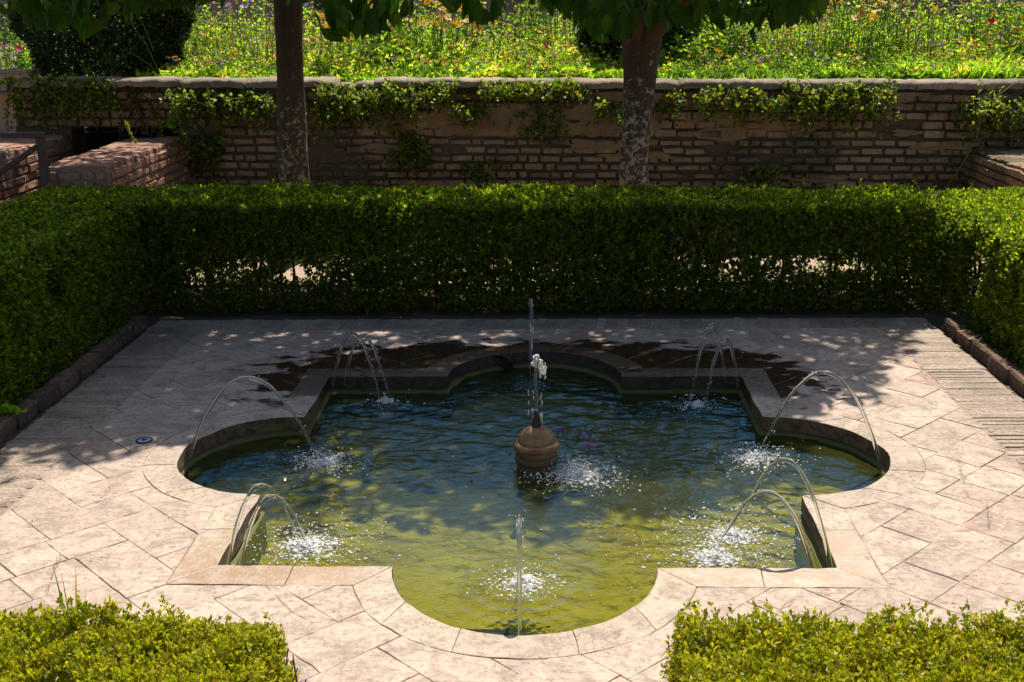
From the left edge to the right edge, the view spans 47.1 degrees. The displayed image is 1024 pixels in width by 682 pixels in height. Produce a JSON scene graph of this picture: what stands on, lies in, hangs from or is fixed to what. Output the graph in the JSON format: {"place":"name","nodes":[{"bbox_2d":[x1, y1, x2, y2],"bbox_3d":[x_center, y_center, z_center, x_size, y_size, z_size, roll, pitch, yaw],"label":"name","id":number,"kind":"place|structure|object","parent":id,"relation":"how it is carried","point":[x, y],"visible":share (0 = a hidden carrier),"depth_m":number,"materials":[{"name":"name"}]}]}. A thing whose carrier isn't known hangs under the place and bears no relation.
{"place":"outdoors","nodes":[
{"label":"outdoors","id":0,"kind":"place"},
{"bbox_2d":[151,114,179,137],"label":"fern","id":1,"kind":"object","parent":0,"point":[170,124],"visible":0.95,"depth_m":9.12,"materials":[{"name":"green plant"}]},
{"bbox_2d":[0,31,1008,92],"bbox_3d":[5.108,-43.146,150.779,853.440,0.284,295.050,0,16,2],"label":"terrace","id":2,"kind":"structure","parent":0,"point":[2,53],"depth_m":14.81,"materials":[{"name":"soil"}]},
{"bbox_2d":[0,3,41,75],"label":"shrub","id":3,"kind":"object","parent":2,"relation":"on","point":[14,41],"visible":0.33,"depth_m":11.09,"materials":[{"name":"green plant"}]},
{"bbox_2d":[0,42,42,76],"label":"rose bush","id":4,"kind":"object","parent":2,"relation":"on","point":[19,48],"visible":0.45,"depth_m":10.67,"materials":[{"name":"green plant"}]},
{"bbox_2d":[7,0,197,76],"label":"clipped bush","id":5,"kind":"object","parent":2,"relation":"on","point":[48,47],"visible":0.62,"depth_m":9.61,"materials":[{"name":"green plant"}]},
{"bbox_2d":[171,26,202,63],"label":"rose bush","id":6,"kind":"object","parent":2,"relation":"on","point":[183,44],"visible":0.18,"depth_m":10.18,"materials":[{"name":"green plant"}]},
{"bbox_2d":[187,0,274,58],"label":"shrub","id":7,"kind":"object","parent":2,"relation":"on","point":[198,28],"visible":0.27,"depth_m":11.09,"materials":[{"name":"green plant"}]},
{"bbox_2d":[209,5,255,66],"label":"dry plant","id":8,"kind":"object","parent":2,"relation":"on","point":[225,37],"visible":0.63,"depth_m":10.07,"materials":[{"name":"green plant"}]},
{"bbox_2d":[226,2,254,55],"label":"mauve flower","id":9,"kind":"object","parent":2,"relation":"on","point":[243,5],"visible":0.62,"depth_m":10.35,"materials":[{"name":"purple plant"}]},
{"bbox_2d":[226,0,275,64],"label":"dry plant","id":10,"kind":"object","parent":2,"relation":"on","point":[272,50],"visible":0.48,"depth_m":9.94,"materials":[{"name":"green plant"}]},
{"bbox_2d":[303,13,379,69],"bbox_3d":[-1.459,-2.461,9.783,0.840,0.651,0.574,0,16,2],"label":"daisy clump","id":11,"kind":"object","parent":2,"relation":"on","point":[327,26],"visible":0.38,"depth_m":9.68,"materials":[{"name":"green plant"}]},
{"bbox_2d":[268,0,422,52],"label":"shrub","id":12,"kind":"object","parent":2,"relation":"on","point":[309,25],"visible":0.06,"depth_m":11.17,"materials":[{"name":"green plant"}]},
{"bbox_2d":[344,0,402,52],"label":"daisy clump","id":13,"kind":"object","parent":2,"relation":"on","point":[372,39],"visible":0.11,"depth_m":10.12,"materials":[{"name":"green plant"}]},
{"bbox_2d":[389,0,461,63],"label":"daisy clump","id":14,"kind":"object","parent":2,"relation":"on","point":[445,17],"visible":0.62,"depth_m":10.04,"materials":[{"name":"green plant"}]},
{"bbox_2d":[423,0,499,56],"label":"daisy clump","id":15,"kind":"object","parent":2,"relation":"on","point":[471,28],"visible":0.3,"depth_m":10.41,"materials":[{"name":"green plant"}]},
{"bbox_2d":[428,0,573,57],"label":"shrub","id":16,"kind":"object","parent":2,"relation":"on","point":[531,20],"visible":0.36,"depth_m":10.52,"materials":[{"name":"green plant"}]},
{"bbox_2d":[0,0,1023,83],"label":"meadow plants","id":17,"kind":"object","parent":2,"relation":"on","point":[385,52],"visible":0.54,"depth_m":9.72,"materials":[{"name":"green plant"}]},
{"bbox_2d":[130,0,1023,73],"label":"wildflowers","id":18,"kind":"object","parent":17,"relation":"on","point":[554,53],"visible":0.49,"depth_m":9.76,"materials":[{"name":"green plant"}]},
{"bbox_2d":[0,0,1023,41],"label":"meadow","id":19,"kind":"structure","parent":2,"relation":"on","point":[509,7],"depth_m":17.32,"materials":[{"name":"plant"}]},
{"bbox_2d":[517,9,579,56],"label":"dry plant","id":20,"kind":"object","parent":2,"relation":"on","point":[551,21],"visible":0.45,"depth_m":9.90,"materials":[{"name":"green plant"}]},
{"bbox_2d":[135,51,1023,81],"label":"grass","id":21,"kind":"structure","parent":2,"relation":"on","point":[975,71],"depth_m":9.25,"materials":[{"name":"green plant"}]},
{"bbox_2d":[121,19,158,71],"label":"grass stalk","id":22,"kind":"object","parent":21,"relation":"on","point":[147,47],"depth_m":9.47,"materials":[{"name":"green plant"}]},
{"bbox_2d":[574,0,702,66],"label":"clipped bush","id":23,"kind":"object","parent":2,"relation":"on","point":[584,37],"visible":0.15,"depth_m":9.80,"materials":[{"name":"green plant"}]},
{"bbox_2d":[702,0,795,41],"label":"shrub","id":24,"kind":"object","parent":2,"relation":"on","point":[767,20],"visible":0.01,"depth_m":10.71,"materials":[{"name":"green plant"}]},
{"bbox_2d":[763,22,826,62],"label":"dry plant","id":25,"kind":"object","parent":2,"relation":"on","point":[791,41],"visible":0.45,"depth_m":9.85,"materials":[{"name":"green plant"}]},
{"bbox_2d":[770,39,838,63],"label":"violet flowers","id":26,"kind":"object","parent":2,"relation":"on","point":[807,41],"visible":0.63,"depth_m":9.69,"materials":[{"name":"purple plant"}]},
{"bbox_2d":[814,55,861,69],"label":"white flowers","id":27,"kind":"object","parent":2,"relation":"on","point":[817,56],"visible":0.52,"depth_m":9.51,"materials":[{"name":"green plant"}]},
{"bbox_2d":[810,0,886,66],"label":"daisy clump","id":28,"kind":"object","parent":2,"relation":"on","point":[861,10],"visible":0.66,"depth_m":9.82,"materials":[{"name":"green plant"}]},
{"bbox_2d":[798,0,986,55],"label":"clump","id":29,"kind":"object","parent":2,"relation":"on","point":[889,12],"visible":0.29,"depth_m":10.30,"materials":[{"name":"green plant"}]},
{"bbox_2d":[866,0,939,60],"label":"dry plant","id":30,"kind":"object","parent":2,"relation":"on","point":[903,43],"visible":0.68,"depth_m":9.77,"materials":[{"name":"green plant"}]},
{"bbox_2d":[872,0,937,61],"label":"daisy clump","id":31,"kind":"object","parent":2,"relation":"on","point":[910,9],"visible":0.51,"depth_m":10.17,"materials":[{"name":"green plant"}]},
{"bbox_2d":[866,0,1023,56],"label":"clump","id":32,"kind":"object","parent":2,"relation":"on","point":[920,4],"visible":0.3,"depth_m":10.25,"materials":[{"name":"green plant"}]},
{"bbox_2d":[939,16,1018,62],"bbox_3d":[3.943,-2.492,9.905,0.590,0.498,0.436,11,20,35],"label":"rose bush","id":33,"kind":"object","parent":2,"relation":"on","point":[989,20],"visible":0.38,"depth_m":9.85,"materials":[{"name":"green plant"}]},
{"bbox_2d":[965,0,1010,38],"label":"mauve flower","id":34,"kind":"object","parent":2,"relation":"on","point":[1001,1],"visible":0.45,"depth_m":9.93,"materials":[{"name":"purple plant"}]},
{"bbox_2d":[980,9,1023,58],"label":"dry plant","id":35,"kind":"object","parent":2,"relation":"on","point":[1001,40],"visible":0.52,"depth_m":9.60,"materials":[{"name":"green plant"}]},
{"bbox_2d":[23,231,996,284],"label":"path","id":36,"kind":"structure","parent":0,"point":[299,271],"depth_m":8.08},
{"bbox_2d":[49,136,192,260],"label":"brick parapet","id":37,"kind":"structure","parent":36,"relation":"on","point":[142,162],"depth_m":8.22,"materials":[{"name":"brown brick"}]},
{"bbox_2d":[124,120,136,142],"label":"weed","id":38,"kind":"object","parent":37,"relation":"on","point":[130,133],"visible":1,"depth_m":8.79,"materials":[{"name":"green plant"}]},
{"bbox_2d":[0,0,416,256],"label":"orange tree","id":39,"kind":"object","parent":36,"relation":"on","point":[292,152],"visible":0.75,"depth_m":6.82,"materials":[{"name":"green plant"}]},
{"bbox_2d":[439,0,844,255],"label":"orange tree","id":40,"kind":"object","parent":36,"relation":"on","point":[639,28],"visible":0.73,"depth_m":6.32,"materials":[{"name":"green plant"}]},
{"bbox_2d":[962,148,1023,235],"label":"brick ledge","id":41,"kind":"object","parent":36,"relation":"on","point":[990,168],"visible":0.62,"depth_m":8.59,"materials":[{"name":"brown brick"}]},
{"bbox_2d":[944,82,1021,189],"bbox_3d":[3.534,-1.508,8.726,0.495,0.822,0.263,0,16,2],"label":"wall shrub","id":42,"kind":"object","parent":41,"relation":"on","point":[993,104],"visible":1,"depth_m":8.64,"materials":[{"name":"green plant"}]},
{"bbox_2d":[0,317,1023,681],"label":"pavement","id":43,"kind":"structure","parent":0,"point":[82,501],"depth_m":4.57,"materials":[{"name":"stone"}]},
{"bbox_2d":[49,563,86,674],"bbox_3d":[-1.109,0.753,2.975,0.100,0.435,0.010,0,16,2],"label":"grass tuft","id":44,"kind":"object","parent":43,"relation":"on","point":[65,593],"visible":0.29,"depth_m":2.94,"materials":[{"name":"green plant"}]},
{"bbox_2d":[135,437,152,443],"bbox_3d":[-1.541,0.416,4.926,0.072,0.006,0.072,0,16,2],"label":"valve cap","id":45,"kind":"object","parent":43,"relation":"on","point":[142,440],"visible":1,"depth_m":4.92,"materials":[{"name":"blue metal"}]},
{"bbox_2d":[0,592,306,681],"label":"hedge","id":46,"kind":"object","parent":43,"relation":"on","point":[243,651],"visible":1,"depth_m":2.71,"materials":[{"name":"green plant"}]},
{"bbox_2d":[159,316,183,318],"bbox_3d":[-1.968,-0.134,6.793,0.141,0.017,0.018,0,16,2],"label":"stick","id":47,"kind":"object","parent":43,"relation":"on","point":[171,317],"visible":1,"depth_m":6.79,"materials":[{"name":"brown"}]},
{"bbox_2d":[142,344,924,659],"bbox_3d":[0.073,0.570,4.785,2.959,0.252,2.960,-7,17,-19],"label":"fountain basin","id":48,"kind":"object","parent":43,"relation":"in","point":[468,530],"visible":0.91,"depth_m":4.82,"materials":[{"name":"stone"}]},
{"bbox_2d":[187,376,317,459],"bbox_3d":[-1.068,0.327,4.822,0.547,0.400,0.034,-3,16,-7],"label":"water jet","id":49,"kind":"object","parent":48,"relation":"attached to","point":[224,388],"visible":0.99,"depth_m":4.79,"materials":[{"name":"white"}]},
{"bbox_2d":[226,483,300,564],"bbox_3d":[-0.848,0.621,3.981,0.024,0.305,0.345,10,19,33],"label":"water jet","id":50,"kind":"object","parent":48,"relation":"attached to","point":[256,486],"visible":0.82,"depth_m":3.90,"materials":[{"name":"white"}]},
{"bbox_2d":[238,494,311,565],"bbox_3d":[-0.802,0.642,3.947,0.035,0.277,0.310,12,21,38],"label":"water jet","id":51,"kind":"object","parent":48,"relation":"attached to","point":[265,498],"visible":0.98,"depth_m":3.89,"materials":[{"name":"white"}]},
{"bbox_2d":[331,331,380,401],"bbox_3d":[-0.759,0.115,5.643,0.292,0.335,0.035,8,18,28],"label":"water jet","id":52,"kind":"object","parent":48,"relation":"attached to","point":[348,334],"visible":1,"depth_m":5.61,"materials":[{"name":"white"}]},
{"bbox_2d":[343,334,389,398],"bbox_3d":[-0.708,0.119,5.662,0.272,0.313,0.028,8,18,29],"label":"water jet","id":53,"kind":"object","parent":48,"relation":"attached to","point":[361,336],"visible":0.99,"depth_m":5.62,"materials":[{"name":"white"}]},
{"bbox_2d":[513,410,559,502],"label":"fountain column","id":54,"kind":"structure","parent":48,"relation":"in","point":[536,444],"depth_m":4.77,"materials":[{"name":"stone"}]},
{"bbox_2d":[528,354,546,421],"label":"water jet","id":55,"kind":"object","parent":54,"relation":"on","point":[536,362],"visible":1,"depth_m":4.73,"materials":[{"name":"white liquid"}]},
{"bbox_2d":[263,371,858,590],"bbox_3d":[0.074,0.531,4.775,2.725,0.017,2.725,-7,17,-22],"label":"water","id":56,"kind":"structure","parent":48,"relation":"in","point":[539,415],"depth_m":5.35,"materials":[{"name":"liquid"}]},
{"bbox_2d":[258,442,373,487],"bbox_3d":[-0.801,0.479,4.851,0.488,0.087,0.455,0,16,2],"label":"splash","id":57,"kind":"object","parent":56,"relation":"on","point":[323,461],"visible":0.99,"depth_m":4.87,"materials":[{"name":"white liquid"}]},
{"bbox_2d":[233,508,425,566],"bbox_3d":[-0.759,0.696,4.091,0.805,0.094,0.757,10,19,32],"label":"splash","id":58,"kind":"object","parent":56,"relation":"on","point":[301,549],"visible":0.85,"depth_m":4.12,"materials":[{"name":"white liquid"}]},
{"bbox_2d":[361,392,425,409],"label":"splash","id":59,"kind":"object","parent":56,"relation":"on","point":[385,400],"visible":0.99,"depth_m":5.62,"materials":[{"name":"white liquid"}]},
{"bbox_2d":[512,513,523,635],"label":"water jet","id":60,"kind":"object","parent":56,"relation":"on","point":[520,520],"visible":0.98,"depth_m":3.43,"materials":[{"name":"white"}]},
{"bbox_2d":[466,554,575,613],"bbox_3d":[0.013,0.757,3.831,0.394,0.101,0.385,0,16,2],"label":"splash","id":61,"kind":"object","parent":56,"relation":"on","point":[528,581],"visible":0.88,"depth_m":3.84,"materials":[{"name":"white liquid"}]},
{"bbox_2d":[529,298,533,384],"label":"water jet","id":62,"kind":"object","parent":56,"relation":"on","point":[531,348],"visible":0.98,"depth_m":5.83,"materials":[{"name":"white"}]},
{"bbox_2d":[290,421,779,602],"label":"water drops","id":63,"kind":"object","parent":56,"relation":"on","point":[535,494],"visible":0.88,"depth_m":4.54,"materials":[{"name":"clear liquid"}]},
{"bbox_2d":[491,449,646,498],"bbox_3d":[0.226,0.493,4.739,0.646,0.102,0.512,0,16,2],"label":"splash","id":64,"kind":"object","parent":56,"relation":"on","point":[577,473],"visible":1,"depth_m":4.72,"materials":[{"name":"white liquid"}]},
{"bbox_2d":[666,394,736,416],"bbox_3d":[0.892,0.273,5.547,0.410,0.055,0.302,-10,19,-30],"label":"splash","id":65,"kind":"object","parent":56,"relation":"on","point":[696,404],"visible":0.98,"depth_m":5.52,"materials":[{"name":"white liquid"}]},
{"bbox_2d":[599,502,810,567],"bbox_3d":[0.789,0.665,4.093,0.935,0.113,0.720,13,21,39],"label":"splash","id":66,"kind":"object","parent":56,"relation":"on","point":[735,536],"visible":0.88,"depth_m":4.16,"materials":[{"name":"white liquid"}]},
{"bbox_2d":[689,323,727,400],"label":"water jet","id":67,"kind":"object","parent":56,"relation":"on","point":[710,325],"visible":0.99,"depth_m":5.56,"materials":[{"name":"white"}]},
{"bbox_2d":[628,524,791,587],"bbox_3d":[0.675,0.698,3.987,0.693,0.113,0.644,-10,19,-30],"label":"splash","id":68,"kind":"object","parent":56,"relation":"on","point":[706,557],"visible":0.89,"depth_m":4.01,"materials":[{"name":"white liquid"}]},
{"bbox_2d":[702,337,739,406],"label":"water jet","id":69,"kind":"object","parent":56,"relation":"on","point":[723,339],"visible":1,"depth_m":5.49,"materials":[{"name":"white"}]},
{"bbox_2d":[693,436,820,486],"bbox_3d":[1.030,0.462,4.840,0.541,0.083,0.552,0,16,2],"label":"splash","id":70,"kind":"object","parent":56,"relation":"on","point":[754,457],"visible":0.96,"depth_m":4.86,"materials":[{"name":"white liquid"}]},
{"bbox_2d":[715,489,816,568],"bbox_3d":[0.833,0.631,3.866,0.371,0.302,0.046,11,20,35],"label":"water jet","id":71,"kind":"object","parent":56,"relation":"on","point":[789,510],"visible":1,"depth_m":3.81,"materials":[{"name":"white"}]},
{"bbox_2d":[736,457,832,567],"bbox_3d":[0.915,0.567,3.954,0.029,0.374,0.437,-12,19,-33],"label":"water jet","id":72,"kind":"object","parent":56,"relation":"on","point":[812,496],"visible":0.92,"depth_m":3.85,"materials":[{"name":"white"}]},
{"bbox_2d":[758,370,881,461],"bbox_3d":[1.247,0.315,4.745,0.496,0.410,0.026,4,17,17],"label":"water jet","id":73,"kind":"object","parent":48,"relation":"attached to","point":[851,391],"visible":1,"depth_m":4.70,"materials":[{"name":"white"}]},
{"bbox_2d":[659,598,1023,681],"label":"hedge","id":74,"kind":"object","parent":43,"relation":"on","point":[741,649],"visible":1,"depth_m":2.64,"materials":[{"name":"green plant"}]},
{"bbox_2d":[0,282,1023,449],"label":"ground","id":75,"kind":"structure","parent":0,"point":[425,309],"depth_m":6.97,"materials":[{"name":"soil"}]},
{"bbox_2d":[0,69,40,131],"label":"plaster wall","id":76,"kind":"structure","parent":75,"relation":"on","point":[15,72],"depth_m":9.58,"materials":[{"name":"brown brick"}]},
{"bbox_2d":[0,132,50,188],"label":"handrail","id":77,"kind":"object","parent":75,"relation":"on","point":[40,147],"visible":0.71,"depth_m":7.47,"materials":[{"name":"metal"}]},
{"bbox_2d":[0,134,72,203],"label":"stair wall","id":78,"kind":"structure","parent":75,"relation":"on","point":[21,179],"depth_m":8.50,"materials":[{"name":"red brick"}]},
{"bbox_2d":[0,315,147,443],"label":"kerb","id":79,"kind":"structure","parent":75,"relation":"on","point":[53,391],"depth_m":5.70,"materials":[{"name":"stone"}]},
{"bbox_2d":[0,403,27,414],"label":"weed","id":80,"kind":"object","parent":79,"relation":"on","point":[6,408],"visible":0.99,"depth_m":5.13,"materials":[{"name":"green plant"}]},
{"bbox_2d":[0,178,180,416],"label":"hedge","id":81,"kind":"object","parent":75,"relation":"on","point":[45,234],"visible":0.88,"depth_m":6.02,"materials":[{"name":"green plant"}]},
{"bbox_2d":[72,127,179,151],"bbox_3d":[-3.019,-1.468,10.125,0.890,0.830,1.620,0,16,2],"label":"passage","id":82,"kind":"object","parent":75,"relation":"on","point":[98,138],"visible":0.11,"depth_m":9.83},
{"bbox_2d":[4,76,1023,231],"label":"retaining wall","id":83,"kind":"structure","parent":75,"relation":"on","point":[924,145],"depth_m":9.09,"materials":[{"name":"brick"}]},
{"bbox_2d":[0,71,133,135],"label":"ivy","id":84,"kind":"object","parent":83,"relation":"attached to","point":[67,98],"visible":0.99,"depth_m":9.08,"materials":[{"name":"green plant"}]},
{"bbox_2d":[111,86,168,141],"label":"ivy","id":85,"kind":"object","parent":83,"relation":"attached to","point":[138,110],"visible":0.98,"depth_m":9.11,"materials":[{"name":"green plant"}]},
{"bbox_2d":[171,128,196,165],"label":"wall plant","id":86,"kind":"object","parent":83,"relation":"attached to","point":[186,139],"depth_m":9.01,"materials":[{"name":"green plant"}]},
{"bbox_2d":[159,87,225,134],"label":"wall plant","id":87,"kind":"object","parent":83,"relation":"attached to","point":[188,103],"depth_m":8.98,"materials":[{"name":"green plant"}]},
{"bbox_2d":[186,130,226,185],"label":"wall plant","id":88,"kind":"object","parent":83,"relation":"attached to","point":[210,148],"depth_m":9.17,"materials":[{"name":"green plant"}]},
{"bbox_2d":[204,88,276,133],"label":"wall plant","id":89,"kind":"object","parent":83,"relation":"attached to","point":[251,110],"depth_m":8.98,"materials":[{"name":"green plant"}]},
{"bbox_2d":[305,81,358,142],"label":"wall plant","id":90,"kind":"object","parent":83,"relation":"attached to","point":[318,106],"depth_m":8.96,"materials":[{"name":"green plant"}]},
{"bbox_2d":[345,78,424,141],"bbox_3d":[-0.973,-1.760,8.952,0.609,0.470,0.282,0,16,2],"label":"wall plant","id":91,"kind":"object","parent":83,"relation":"attached to","point":[387,100],"depth_m":8.93,"materials":[{"name":"green plant"}]},
{"bbox_2d":[378,129,435,188],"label":"wall plant","id":92,"kind":"object","parent":83,"relation":"attached to","point":[411,145],"depth_m":9.12,"materials":[{"name":"green plant"}]},
{"bbox_2d":[406,78,469,112],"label":"wall plant","id":93,"kind":"object","parent":83,"relation":"attached to","point":[440,90],"depth_m":8.89,"materials":[{"name":"green plant"}]},
{"bbox_2d":[446,99,495,132],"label":"wall plant","id":94,"kind":"object","parent":83,"relation":"attached to","point":[470,110],"depth_m":8.94,"materials":[{"name":"green plant"}]},
{"bbox_2d":[454,158,510,187],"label":"wall plant","id":95,"kind":"object","parent":83,"relation":"attached to","point":[472,170],"depth_m":9.14,"materials":[{"name":"green plant"}]},
{"bbox_2d":[477,78,538,108],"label":"wall plant","id":96,"kind":"object","parent":83,"relation":"attached to","point":[503,92],"depth_m":8.89,"materials":[{"name":"green plant"}]},
{"bbox_2d":[505,106,570,148],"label":"wall plant","id":97,"kind":"object","parent":83,"relation":"attached to","point":[540,127],"depth_m":9.02,"materials":[{"name":"green plant"}]},
{"bbox_2d":[530,78,599,114],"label":"wall plant","id":98,"kind":"object","parent":83,"relation":"attached to","point":[556,90],"depth_m":8.89,"materials":[{"name":"green plant"}]},
{"bbox_2d":[591,97,622,129],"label":"wall plant","id":99,"kind":"object","parent":83,"relation":"attached to","point":[614,114],"depth_m":8.89,"materials":[{"name":"green plant"}]},
{"bbox_2d":[653,86,712,127],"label":"wall plant","id":100,"kind":"object","parent":83,"relation":"attached to","point":[677,103],"depth_m":8.89,"materials":[{"name":"green plant"}]},
{"bbox_2d":[697,84,781,128],"bbox_3d":[1.714,-1.748,8.859,0.632,0.368,0.288,0,16,2],"label":"wall plant","id":101,"kind":"object","parent":83,"relation":"attached to","point":[737,106],"depth_m":8.86,"materials":[{"name":"green plant"}]},
{"bbox_2d":[739,161,787,186],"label":"wall plant","id":102,"kind":"object","parent":83,"relation":"attached to","point":[757,173],"depth_m":9.07,"materials":[{"name":"green plant"}]},
{"bbox_2d":[751,90,796,131],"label":"wall plant","id":103,"kind":"object","parent":83,"relation":"attached to","point":[781,100],"depth_m":8.84,"materials":[{"name":"green plant"}]},
{"bbox_2d":[783,78,900,140],"bbox_3d":[2.476,-1.733,8.838,0.872,0.483,0.286,0,16,2],"label":"wall plant","id":104,"kind":"object","parent":83,"relation":"attached to","point":[846,106],"depth_m":8.82,"materials":[{"name":"green plant"}]},
{"bbox_2d":[953,97,1023,149],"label":"wall plant","id":105,"kind":"object","parent":83,"relation":"attached to","point":[1000,117],"depth_m":8.82,"materials":[{"name":"green plant"}]},
{"bbox_2d":[135,176,950,315],"bbox_3d":[0.170,-0.599,7.141,4.734,0.753,0.894,0,16,2],"label":"hedge","id":106,"kind":"object","parent":75,"relation":"on","point":[218,215],"visible":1,"depth_m":6.84,"materials":[{"name":"green plant"}]},
{"bbox_2d":[907,182,1023,370],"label":"hedge","id":107,"kind":"object","parent":75,"relation":"on","point":[994,217],"visible":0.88,"depth_m":6.34,"materials":[{"name":"green plant"}]},
{"bbox_2d":[943,318,1023,397],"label":"kerb","id":108,"kind":"structure","parent":75,"relation":"on","point":[997,364],"depth_m":5.89,"materials":[{"name":"stone"}]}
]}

